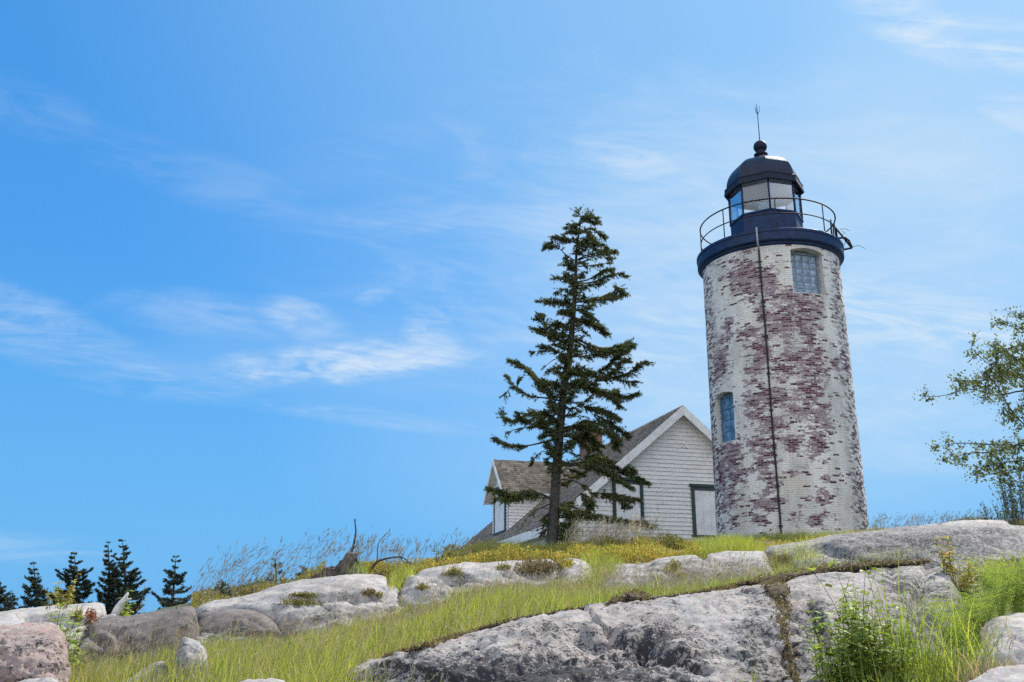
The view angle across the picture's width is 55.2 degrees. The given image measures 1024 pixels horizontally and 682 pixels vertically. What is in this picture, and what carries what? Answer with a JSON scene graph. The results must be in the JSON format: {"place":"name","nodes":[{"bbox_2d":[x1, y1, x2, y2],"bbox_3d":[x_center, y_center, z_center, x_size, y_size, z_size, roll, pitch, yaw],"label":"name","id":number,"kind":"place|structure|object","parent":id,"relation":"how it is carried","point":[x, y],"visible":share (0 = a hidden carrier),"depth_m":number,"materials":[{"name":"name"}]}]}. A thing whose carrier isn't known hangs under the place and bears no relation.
{"place":"outdoors","nodes":[
{"label":"outdoors","id":0,"kind":"place"},
{"bbox_2d":[60,569,200,678],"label":"sparse grass","id":1,"kind":"structure","parent":0,"point":[129,632],"depth_m":9.62,"materials":[{"name":"green"}]},
{"bbox_2d":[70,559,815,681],"bbox_3d":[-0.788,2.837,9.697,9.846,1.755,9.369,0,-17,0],"label":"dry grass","id":2,"kind":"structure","parent":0,"point":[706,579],"depth_m":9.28,"materials":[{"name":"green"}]},
{"bbox_2d":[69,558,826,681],"bbox_3d":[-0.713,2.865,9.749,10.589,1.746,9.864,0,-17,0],"label":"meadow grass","id":3,"kind":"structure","parent":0,"point":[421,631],"depth_m":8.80,"materials":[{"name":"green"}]},
{"bbox_2d":[0,0,1023,614],"label":"sky","id":4,"kind":"structure","parent":0,"point":[272,269],"materials":[{"name":"blue"}]},
{"bbox_2d":[66,539,1023,681],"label":"ground","id":5,"kind":"structure","parent":0,"point":[189,604],"depth_m":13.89,"materials":[{"name":"green plant"}]},
{"bbox_2d":[0,582,14,611],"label":"spruce tree","id":6,"kind":"object","parent":5,"relation":"on","point":[3,596],"visible":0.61,"depth_m":38.59,"materials":[{"name":"green plant"}]},
{"bbox_2d":[3,592,18,610],"bbox_3d":[-18.518,10.307,36.646,1.222,1.802,1.100,0,-17,0],"label":"spruce tree","id":7,"kind":"object","parent":5,"relation":"on","point":[11,602],"visible":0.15,"depth_m":36.73,"materials":[{"name":"green plant"}]},
{"bbox_2d":[1,561,48,608],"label":"spruce tree","id":8,"kind":"object","parent":5,"relation":"on","point":[38,591],"visible":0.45,"depth_m":38.61,"materials":[{"name":"green plant"}]},
{"bbox_2d":[0,622,70,681],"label":"boulder","id":9,"kind":"object","parent":5,"relation":"on","point":[31,650],"visible":0.98,"depth_m":7.28,"materials":[{"name":"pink stone"}]},
{"bbox_2d":[19,677,57,681],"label":"boulder","id":10,"kind":"object","parent":5,"relation":"on","point":[48,679],"visible":1,"depth_m":5.92,"materials":[{"name":"stone"}]},
{"bbox_2d":[35,595,45,606],"bbox_3d":[-18.041,10.582,37.637,1.174,1.607,1.421,0,-17,0],"label":"spruce tree","id":11,"kind":"object","parent":5,"relation":"on","point":[39,603],"visible":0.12,"depth_m":37.60,"materials":[{"name":"green plant"}]},
{"bbox_2d":[0,602,106,660],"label":"granite ledge","id":12,"kind":"object","parent":5,"relation":"on","point":[26,615],"visible":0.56,"depth_m":11.36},
{"bbox_2d":[42,573,80,609],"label":"leafy plant","id":13,"kind":"object","parent":12,"relation":"on","point":[69,601],"visible":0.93,"depth_m":12.24,"materials":[{"name":"green plant"}]},
{"bbox_2d":[70,599,85,622],"bbox_3d":[-4.994,3.088,11.241,0.241,0.290,0.310,0,-17,0],"label":"moss patch","id":14,"kind":"object","parent":12,"relation":"on","point":[77,612],"visible":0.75,"depth_m":11.19,"materials":[{"name":"plant"}]},
{"bbox_2d":[111,592,130,615],"bbox_3d":[-5.174,3.505,12.940,0.268,0.368,0.117,0,-17,0],"label":"driftwood","id":15,"kind":"object","parent":12,"relation":"on","point":[118,608],"visible":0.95,"depth_m":12.91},
{"bbox_2d":[31,552,102,605],"bbox_3d":[-17.524,10.269,39.750,3.409,3.402,2.997,11,-20,-32],"label":"spruce tree","id":16,"kind":"object","parent":5,"relation":"on","point":[86,585],"visible":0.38,"depth_m":39.66,"materials":[{"name":"green plant"}]},
{"bbox_2d":[45,600,96,674],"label":"leafy plant","id":17,"kind":"object","parent":5,"relation":"on","point":[75,646],"visible":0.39,"depth_m":9.23,"materials":[{"name":"green plant"}]},
{"bbox_2d":[100,614,115,617],"bbox_3d":[-5.254,4.034,12.566,0.339,1.012,2.153,7,-18,-22],"label":"boulder","id":18,"kind":"object","parent":5,"relation":"on","point":[109,615],"visible":0.09,"depth_m":12.15,"materials":[{"name":"stone"}]},
{"bbox_2d":[96,541,121,613],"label":"spruce tree","id":19,"kind":"object","parent":5,"relation":"on","point":[108,590],"visible":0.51,"depth_m":40.73,"materials":[{"name":"green plant"}]},
{"bbox_2d":[94,539,152,614],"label":"spruce tree","id":20,"kind":"object","parent":5,"relation":"on","point":[130,577],"visible":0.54,"depth_m":40.56,"materials":[{"name":"green plant"}]},
{"bbox_2d":[119,590,136,615],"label":"leafy plant","id":21,"kind":"object","parent":5,"relation":"on","point":[125,611],"visible":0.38,"depth_m":12.99,"materials":[{"name":"green plant"}]},
{"bbox_2d":[78,606,199,670],"bbox_3d":[-4.641,3.968,12.231,1.479,1.281,2.921,7,-18,-22],"label":"granite ledge","id":22,"kind":"object","parent":5,"relation":"on","point":[120,624],"visible":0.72,"depth_m":11.37,"materials":[{"name":"stone"}]},
{"bbox_2d":[84,607,99,624],"bbox_3d":[-4.988,3.278,11.641,0.152,0.230,0.830,5,-18,-17],"label":"lichen","id":23,"kind":"object","parent":22,"relation":"on","point":[90,615],"visible":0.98,"depth_m":11.43},
{"bbox_2d":[127,661,168,681],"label":"boulder","id":24,"kind":"object","parent":5,"relation":"on","point":[160,666],"visible":0.32,"depth_m":8.57,"materials":[{"name":"stone"}]},
{"bbox_2d":[151,555,196,609],"bbox_3d":[-13.461,9.959,38.761,2.035,2.956,1.608,0,-17,0],"label":"spruce tree","id":25,"kind":"object","parent":5,"relation":"on","point":[177,579],"visible":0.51,"depth_m":38.73,"materials":[{"name":"green plant"}]},
{"bbox_2d":[159,587,191,607],"bbox_3d":[-12.919,10.283,37.552,1.376,1.661,1.472,7,-18,-23],"label":"spruce tree","id":26,"kind":"object","parent":5,"relation":"on","point":[172,600],"visible":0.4,"depth_m":37.58,"materials":[{"name":"green plant"}]},
{"bbox_2d":[173,637,214,681],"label":"boulder","id":27,"kind":"object","parent":5,"relation":"on","point":[189,646],"visible":0.7,"depth_m":8.03,"materials":[{"name":"stone"}]},
{"bbox_2d":[214,580,231,595],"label":"spruce seedling","id":28,"kind":"object","parent":5,"relation":"on","point":[222,589],"visible":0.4,"depth_m":16.48,"materials":[{"name":"green plant"}]},
{"bbox_2d":[197,609,281,643],"bbox_3d":[-3.658,4.124,12.923,1.138,1.154,2.606,5,-17,-15],"label":"granite ledge","id":29,"kind":"object","parent":5,"relation":"on","point":[224,616],"visible":0.38,"depth_m":12.13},
{"bbox_2d":[191,559,326,608],"bbox_3d":[-4.106,3.889,15.595,2.279,1.135,3.591,3,-17,-10],"label":"ground cover","id":30,"kind":"object","parent":5,"relation":"on","point":[195,605],"visible":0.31,"depth_m":16.06,"materials":[{"name":"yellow plant"}]},
{"bbox_2d":[241,678,284,681],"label":"boulder","id":31,"kind":"object","parent":5,"relation":"on","point":[264,680],"visible":0.99,"depth_m":5.57,"materials":[{"name":"stone"}]},
{"bbox_2d":[263,558,287,584],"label":"spruce seedling","id":32,"kind":"object","parent":5,"relation":"on","point":[280,571],"visible":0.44,"depth_m":16.94,"materials":[{"name":"green plant"}]},
{"bbox_2d":[187,525,385,605],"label":"hair grass","id":33,"kind":"structure","parent":5,"relation":"on","point":[271,565],"depth_m":15.67,"materials":[{"name":"brown"}]},
{"bbox_2d":[195,574,402,647],"bbox_3d":[-2.882,4.039,13.970,3.303,1.557,4.497,6,-18,-18],"label":"granite ledge","id":34,"kind":"object","parent":5,"relation":"on","point":[347,587],"visible":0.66,"depth_m":12.95,"materials":[{"name":"stone"}]},
{"bbox_2d":[278,598,322,606],"bbox_3d":[-2.756,3.412,12.774,0.576,0.133,0.186,4,-17,-12],"label":"moss patch","id":35,"kind":"object","parent":34,"relation":"on","point":[300,602],"visible":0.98,"depth_m":12.77,"materials":[{"name":"plant"}]},
{"bbox_2d":[287,590,317,599],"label":"moss patch","id":36,"kind":"object","parent":34,"relation":"on","point":[305,595],"visible":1,"depth_m":12.90,"materials":[{"name":"plant"}]},
{"bbox_2d":[306,552,365,578],"bbox_3d":[-2.754,3.577,15.529,1.071,0.460,0.575,0,-17,0],"label":"stump","id":37,"kind":"object","parent":34,"relation":"on","point":[334,571],"visible":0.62,"depth_m":15.44,"materials":[{"name":"brown wood"}]},
{"bbox_2d":[360,588,375,596],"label":"moss patch","id":38,"kind":"object","parent":34,"relation":"on","point":[370,591],"visible":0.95,"depth_m":13.19,"materials":[{"name":"plant"}]},
{"bbox_2d":[374,590,384,598],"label":"moss patch","id":39,"kind":"object","parent":34,"relation":"on","point":[379,593],"visible":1,"depth_m":13.24,"materials":[{"name":"plant"}]},
{"bbox_2d":[294,565,307,578],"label":"spruce seedling","id":40,"kind":"object","parent":5,"relation":"on","point":[299,573],"visible":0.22,"depth_m":16.96,"materials":[{"name":"green plant"}]},
{"bbox_2d":[336,556,369,573],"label":"grass tuft","id":41,"kind":"object","parent":5,"relation":"on","point":[363,568],"visible":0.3,"depth_m":15.39,"materials":[{"name":"green"}]},
{"bbox_2d":[350,519,358,551],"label":"dead stem","id":42,"kind":"object","parent":5,"relation":"on","point":[352,548],"visible":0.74,"depth_m":15.94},
{"bbox_2d":[371,532,410,569],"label":"fallen branch","id":43,"kind":"object","parent":5,"relation":"on","point":[376,562],"visible":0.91,"depth_m":16.24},
{"bbox_2d":[384,561,417,594],"bbox_3d":[-1.762,3.684,15.413,0.627,0.759,2.618,2,-17,-5],"label":"grass cleft","id":44,"kind":"object","parent":5,"relation":"on","point":[395,580],"depth_m":15.20,"materials":[{"name":"green"}]},
{"bbox_2d":[349,528,474,579],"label":"sparse grass","id":45,"kind":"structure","parent":5,"relation":"on","point":[394,550],"depth_m":16.75,"materials":[{"name":"green"}]},
{"bbox_2d":[363,554,461,576],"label":"ground cover","id":46,"kind":"object","parent":5,"relation":"on","point":[381,566],"visible":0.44,"depth_m":16.51,"materials":[{"name":"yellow plant"}]},
{"bbox_2d":[432,544,455,560],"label":"shrub","id":47,"kind":"object","parent":5,"relation":"on","point":[442,556],"visible":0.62,"depth_m":17.46,"materials":[{"name":"green plant"}]},
{"bbox_2d":[401,558,592,606],"bbox_3d":[-0.200,4.104,15.668,3.389,1.380,4.691,0,-17,0],"label":"granite ledge","id":48,"kind":"object","parent":5,"relation":"on","point":[424,574],"visible":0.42,"depth_m":14.50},
{"bbox_2d":[414,582,431,589],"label":"moss patch","id":49,"kind":"object","parent":48,"relation":"on","point":[421,585],"visible":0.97,"depth_m":13.76,"materials":[{"name":"plant"}]},
{"bbox_2d":[440,561,463,577],"bbox_3d":[-0.907,3.357,14.463,0.457,0.310,0.319,-8,-19,26],"label":"moss patch","id":50,"kind":"object","parent":48,"relation":"on","point":[452,570],"visible":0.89,"depth_m":14.46,"materials":[{"name":"plant"}]},
{"bbox_2d":[494,557,514,571],"bbox_3d":[-0.125,3.373,14.905,0.284,0.301,0.357,6,-18,-18],"label":"moss patch","id":51,"kind":"object","parent":48,"relation":"on","point":[503,566],"visible":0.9,"depth_m":14.85,"materials":[{"name":"plant"}]},
{"bbox_2d":[514,552,565,575],"bbox_3d":[0.425,3.529,15.427,0.832,0.424,1.380,0,-17,0],"label":"moss patch","id":52,"kind":"object","parent":48,"relation":"on","point":[536,566],"visible":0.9,"depth_m":15.17,"materials":[{"name":"plant"}]},
{"bbox_2d":[557,552,575,569],"bbox_3d":[0.866,3.555,15.689,0.287,0.354,1.367,0,-17,0],"label":"moss patch","id":53,"kind":"object","parent":48,"relation":"on","point":[568,560],"visible":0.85,"depth_m":15.46,"materials":[{"name":"yellow plant"}]},
{"bbox_2d":[453,537,558,556],"bbox_3d":[-0.030,4.483,21.110,3.076,0.929,5.409,0,-17,0],"label":"grass foot","id":54,"kind":"object","parent":5,"relation":"on","point":[509,543],"depth_m":19.90,"materials":[{"name":"yellow"}]},
{"bbox_2d":[483,204,656,545],"bbox_3d":[1.608,0.838,26.882,4.826,9.925,3.663,0,-17,0],"label":"spruce tree","id":55,"kind":"object","parent":5,"relation":"on","point":[582,435],"visible":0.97,"depth_m":26.47,"materials":[{"name":"green plant"}]},
{"bbox_2d":[441,530,701,565],"bbox_3d":[1.266,3.991,18.902,5.587,1.147,4.616,0,-17,0],"label":"ground cover","id":56,"kind":"object","parent":5,"relation":"on","point":[631,551],"visible":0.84,"depth_m":17.57,"materials":[{"name":"green plant"}]},
{"bbox_2d":[344,584,802,681],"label":"granite outcrop","id":57,"kind":"object","parent":5,"relation":"on","point":[712,636],"visible":0.88,"depth_m":5.88,"materials":[{"name":"stone"}]},
{"bbox_2d":[381,601,609,657],"bbox_3d":[-0.190,1.973,6.688,1.655,0.399,0.857,13,-21,-37],"label":"moss","id":58,"kind":"object","parent":57,"relation":"on","point":[432,643],"visible":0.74,"depth_m":6.89,"materials":[{"name":"brown"}]},
{"bbox_2d":[607,588,650,603],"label":"moss","id":59,"kind":"object","parent":57,"relation":"on","point":[624,596],"visible":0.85,"depth_m":7.05,"materials":[{"name":"brown"}]},
{"bbox_2d":[644,582,738,600],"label":"moss","id":60,"kind":"object","parent":57,"relation":"on","point":[728,586],"visible":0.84,"depth_m":7.21,"materials":[{"name":"brown"}]},
{"bbox_2d":[459,405,716,552],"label":"house","id":61,"kind":"structure","parent":5,"relation":"on","point":[669,455],"depth_m":36.45,"materials":[{"name":"white wood"}]},
{"bbox_2d":[610,477,644,521],"bbox_3d":[4.210,5.749,35.443,1.300,1.610,0.100,5,-17,-15],"label":"window","id":62,"kind":"structure","parent":61,"relation":"in","point":[620,490],"depth_m":35.47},
{"bbox_2d":[689,484,716,536],"bbox_3d":[7.214,6.262,36.170,1.300,1.930,0.100,5,-17,-15],"label":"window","id":63,"kind":"structure","parent":61,"relation":"in","point":[702,495],"depth_m":36.16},
{"bbox_2d":[557,512,666,547],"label":"pink grass","id":64,"kind":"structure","parent":5,"relation":"on","point":[617,530],"depth_m":19.77,"materials":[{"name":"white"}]},
{"bbox_2d":[601,551,772,591],"bbox_3d":[2.970,4.013,15.748,3.421,1.408,4.347,0,-17,0],"label":"granite ledge","id":65,"kind":"object","parent":5,"relation":"on","point":[696,559],"visible":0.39,"depth_m":14.79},
{"bbox_2d":[662,554,682,573],"bbox_3d":[2.369,3.263,14.355,0.380,0.355,0.281,14,-22,-38],"label":"moss patch","id":66,"kind":"object","parent":65,"relation":"on","point":[675,564],"visible":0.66,"depth_m":14.37,"materials":[{"name":"plant"}]},
{"bbox_2d":[677,570,686,578],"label":"moss patch","id":67,"kind":"object","parent":65,"relation":"on","point":[681,575],"visible":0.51,"depth_m":14.18,"materials":[{"name":"green"}]},
{"bbox_2d":[768,550,794,569],"bbox_3d":[4.242,3.462,15.515,0.469,0.442,1.245,-5,-18,17],"label":"moss patch","id":68,"kind":"object","parent":65,"relation":"on","point":[783,558],"visible":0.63,"depth_m":15.80,"materials":[{"name":"plant"}]},
{"bbox_2d":[682,531,766,559],"bbox_3d":[4.000,3.906,18.713,1.782,0.887,3.508,-4,-17,14],"label":"grass mound","id":69,"kind":"object","parent":5,"relation":"on","point":[714,545],"depth_m":18.16,"materials":[{"name":"plant"}]},
{"bbox_2d":[697,106,868,539],"bbox_3d":[8.449,-0.327,31.439,4.689,16.420,4.689,13,-21,-37],"label":"lighthouse","id":70,"kind":"object","parent":5,"relation":"on","point":[786,453],"visible":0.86,"depth_m":29.33,"materials":[{"name":"brick"}]},
{"bbox_2d":[720,393,735,442],"bbox_3d":[6.676,2.356,29.832,0.100,1.509,0.908,7,-18,-22],"label":"window","id":71,"kind":"structure","parent":70,"relation":"in","point":[726,402],"depth_m":29.97,"materials":[{"name":"blue glass"}]},
{"bbox_2d":[790,251,820,293],"bbox_3d":[8.945,-2.040,30.124,1.082,1.433,0.100,5,-17,-15],"label":"window","id":72,"kind":"structure","parent":70,"relation":"in","point":[805,271],"depth_m":30.13,"materials":[{"name":"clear glass"}]},
{"bbox_2d":[730,528,863,541],"bbox_3d":[7.636,5.204,26.091,6.057,0.954,5.206,0,-17,0],"label":"grass foot","id":73,"kind":"object","parent":5,"relation":"on","point":[799,534],"depth_m":24.94,"materials":[{"name":"green"}]},
{"bbox_2d":[756,527,887,549],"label":"ground cover","id":74,"kind":"object","parent":5,"relation":"on","point":[777,543],"visible":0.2,"depth_m":22.30,"materials":[{"name":"green plant"}]},
{"bbox_2d":[809,636,870,681],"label":"grass tuft","id":75,"kind":"object","parent":5,"relation":"on","point":[827,666],"visible":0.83,"depth_m":5.24,"materials":[{"name":"green"}]},
{"bbox_2d":[781,572,899,681],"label":"granite outcrop","id":76,"kind":"object","parent":5,"relation":"on","point":[805,591],"visible":0.39,"depth_m":6.77,"materials":[{"name":"stone"}]},
{"bbox_2d":[756,574,801,681],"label":"moss","id":77,"kind":"object","parent":76,"relation":"on","point":[777,592],"visible":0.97,"depth_m":6.38,"materials":[{"name":"brown"}]},
{"bbox_2d":[803,558,881,672],"bbox_3d":[2.046,1.679,5.710,0.640,0.839,0.424,15,-22,-40],"label":"broad leaf plant","id":78,"kind":"object","parent":5,"relation":"on","point":[832,586],"visible":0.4,"depth_m":5.70,"materials":[{"name":"green plant"}]},
{"bbox_2d":[823,566,891,681],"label":"grass tuft","id":79,"kind":"object","parent":5,"relation":"on","point":[853,636],"visible":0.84,"depth_m":5.35,"materials":[{"name":"green"}]},
{"bbox_2d":[801,587,920,681],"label":"leafy bush","id":80,"kind":"object","parent":5,"relation":"on","point":[872,650],"visible":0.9,"depth_m":5.37,"materials":[{"name":"green plant"}]},
{"bbox_2d":[765,519,1023,581],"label":"granite ledge","id":81,"kind":"object","parent":5,"relation":"on","point":[993,537],"visible":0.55,"depth_m":15.45,"materials":[{"name":"stone"}]},
{"bbox_2d":[809,545,935,570],"bbox_3d":[5.108,3.215,14.067,2.635,0.792,1.762,0,-17,0],"label":"grass cleft","id":82,"kind":"object","parent":81,"relation":"on","point":[879,556],"depth_m":14.76,"materials":[{"name":"green"}]},
{"bbox_2d":[858,544,949,681],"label":"grass tuft","id":83,"kind":"object","parent":5,"relation":"on","point":[900,640],"visible":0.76,"depth_m":5.44,"materials":[{"name":"green"}]},
{"bbox_2d":[811,620,1007,681],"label":"grass fringe","id":84,"kind":"object","parent":5,"relation":"on","point":[921,673],"depth_m":5.25,"materials":[{"name":"green"}]},
{"bbox_2d":[856,564,968,658],"bbox_3d":[3.281,2.591,8.038,1.126,1.563,4.327,-7,-18,21],"label":"granite outcrop","id":85,"kind":"object","parent":5,"relation":"on","point":[938,584],"visible":0.29,"depth_m":7.66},
{"bbox_2d":[729,557,933,586],"bbox_3d":[2.823,1.966,8.340,2.260,0.324,0.364,8,-18,-24],"label":"moss","id":86,"kind":"object","parent":85,"relation":"on","point":[858,566],"visible":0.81,"depth_m":8.31,"materials":[{"name":"brown"}]},
{"bbox_2d":[872,578,1009,680],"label":"grass tuft","id":87,"kind":"object","parent":5,"relation":"on","point":[969,650],"visible":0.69,"depth_m":5.32,"materials":[{"name":"green"}]},
{"bbox_2d":[859,503,1023,530],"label":"sparse grass","id":88,"kind":"structure","parent":5,"relation":"on","point":[908,524],"depth_m":19.84,"materials":[{"name":"green"}]},
{"bbox_2d":[911,593,985,660],"bbox_3d":[2.708,1.792,5.986,0.398,0.511,0.496,7,-18,-22],"label":"fern","id":89,"kind":"object","parent":5,"relation":"on","point":[965,614],"visible":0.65,"depth_m":6.03,"materials":[{"name":"green plant"}]},
{"bbox_2d":[883,580,1020,681],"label":"grass tuft","id":90,"kind":"object","parent":5,"relation":"on","point":[922,654],"visible":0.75,"depth_m":5.33,"materials":[{"name":"green"}]},
{"bbox_2d":[910,612,1010,681],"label":"grass tuft","id":91,"kind":"object","parent":5,"relation":"on","point":[945,666],"visible":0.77,"depth_m":5.21,"materials":[{"name":"green"}]},
{"bbox_2d":[933,536,995,602],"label":"plant","id":92,"kind":"object","parent":5,"relation":"on","point":[965,577],"visible":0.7,"depth_m":8.22,"materials":[{"name":"green plant"}]},
{"bbox_2d":[914,306,1023,496],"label":"birch tree","id":93,"kind":"object","parent":5,"relation":"on","point":[1001,371],"visible":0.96,"depth_m":23.32,"materials":[{"name":"green plant"}]},
{"bbox_2d":[939,606,1019,679],"bbox_3d":[2.514,1.601,5.125,0.549,0.419,0.484,0,-17,0],"label":"grass tuft","id":94,"kind":"object","parent":5,"relation":"on","point":[979,648],"visible":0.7,"depth_m":5.14,"materials":[{"name":"green"}]},
{"bbox_2d":[944,576,1017,651],"bbox_3d":[3.100,1.845,6.445,0.539,0.557,0.398,-7,-18,22],"label":"fern","id":95,"kind":"object","parent":5,"relation":"on","point":[982,618],"visible":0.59,"depth_m":6.42,"materials":[{"name":"green plant"}]},
{"bbox_2d":[951,510,1023,525],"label":"ground cover","id":96,"kind":"object","parent":5,"relation":"on","point":[980,517],"visible":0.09,"depth_m":19.48,"materials":[{"name":"green plant"}]},
{"bbox_2d":[968,664,1023,681],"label":"boulder","id":97,"kind":"object","parent":5,"relation":"on","point":[1014,673],"visible":0.98,"depth_m":4.58,"materials":[{"name":"stone"}]},
{"bbox_2d":[977,498,1018,524],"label":"shrub","id":98,"kind":"object","parent":5,"relation":"on","point":[997,513],"visible":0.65,"depth_m":19.40,"materials":[{"name":"green plant"}]},
{"bbox_2d":[976,613,1023,672],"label":"boulder","id":99,"kind":"object","parent":5,"relation":"on","point":[1016,621],"visible":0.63,"depth_m":5.74,"materials":[{"name":"stone"}]},
{"bbox_2d":[958,555,1020,616],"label":"fern","id":100,"kind":"object","parent":99,"relation":"on","point":[1002,610],"visible":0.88,"depth_m":6.87,"materials":[{"name":"green plant"}]},
{"bbox_2d":[1000,550,1023,592],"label":"fern","id":101,"kind":"object","parent":99,"relation":"on","point":[1021,572],"visible":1,"depth_m":7.09,"materials":[{"name":"green plant"}]},
{"bbox_2d":[976,551,1023,578],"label":"meadow grass","id":102,"kind":"structure","parent":5,"relation":"on","point":[985,564],"depth_m":9.01,"materials":[{"name":"green"}]},
{"bbox_2d":[978,555,1023,613],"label":"fern","id":103,"kind":"object","parent":5,"relation":"on","point":[1017,601],"visible":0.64,"depth_m":7.33,"materials":[{"name":"green plant"}]},
{"bbox_2d":[990,462,1023,524],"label":"shrub","id":104,"kind":"object","parent":5,"relation":"on","point":[1003,497],"visible":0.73,"depth_m":20.05,"materials":[{"name":"green plant"}]},
{"bbox_2d":[402,543,786,606],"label":"sparse grass","id":105,"kind":"structure","parent":0,"point":[578,578],"depth_m":13.52,"materials":[{"name":"green"}]},
{"bbox_2d":[578,544,624,587],"bbox_3d":[1.415,3.612,15.852,0.945,1.072,4.240,-2,-17,6],"label":"grass cleft","id":106,"kind":"object","parent":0,"point":[610,560],"depth_m":15.64,"materials":[{"name":"green"}]},
{"bbox_2d":[757,531,825,574],"bbox_3d":[4.344,3.321,15.085,1.111,1.044,2.844,-5,-17,15],"label":"grass cleft","id":107,"kind":"object","parent":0,"point":[798,556],"depth_m":15.62,"materials":[{"name":"green"}]},
{"bbox_2d":[780,543,989,580],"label":"sparse grass","id":108,"kind":"structure","parent":0,"point":[824,562],"depth_m":13.95,"materials":[{"name":"green"}]},
{"bbox_2d":[886,617,1019,681],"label":"dead grass","id":109,"kind":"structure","parent":0,"point":[976,672],"depth_m":4.98,"materials":[{"name":"beige"}]}
]}

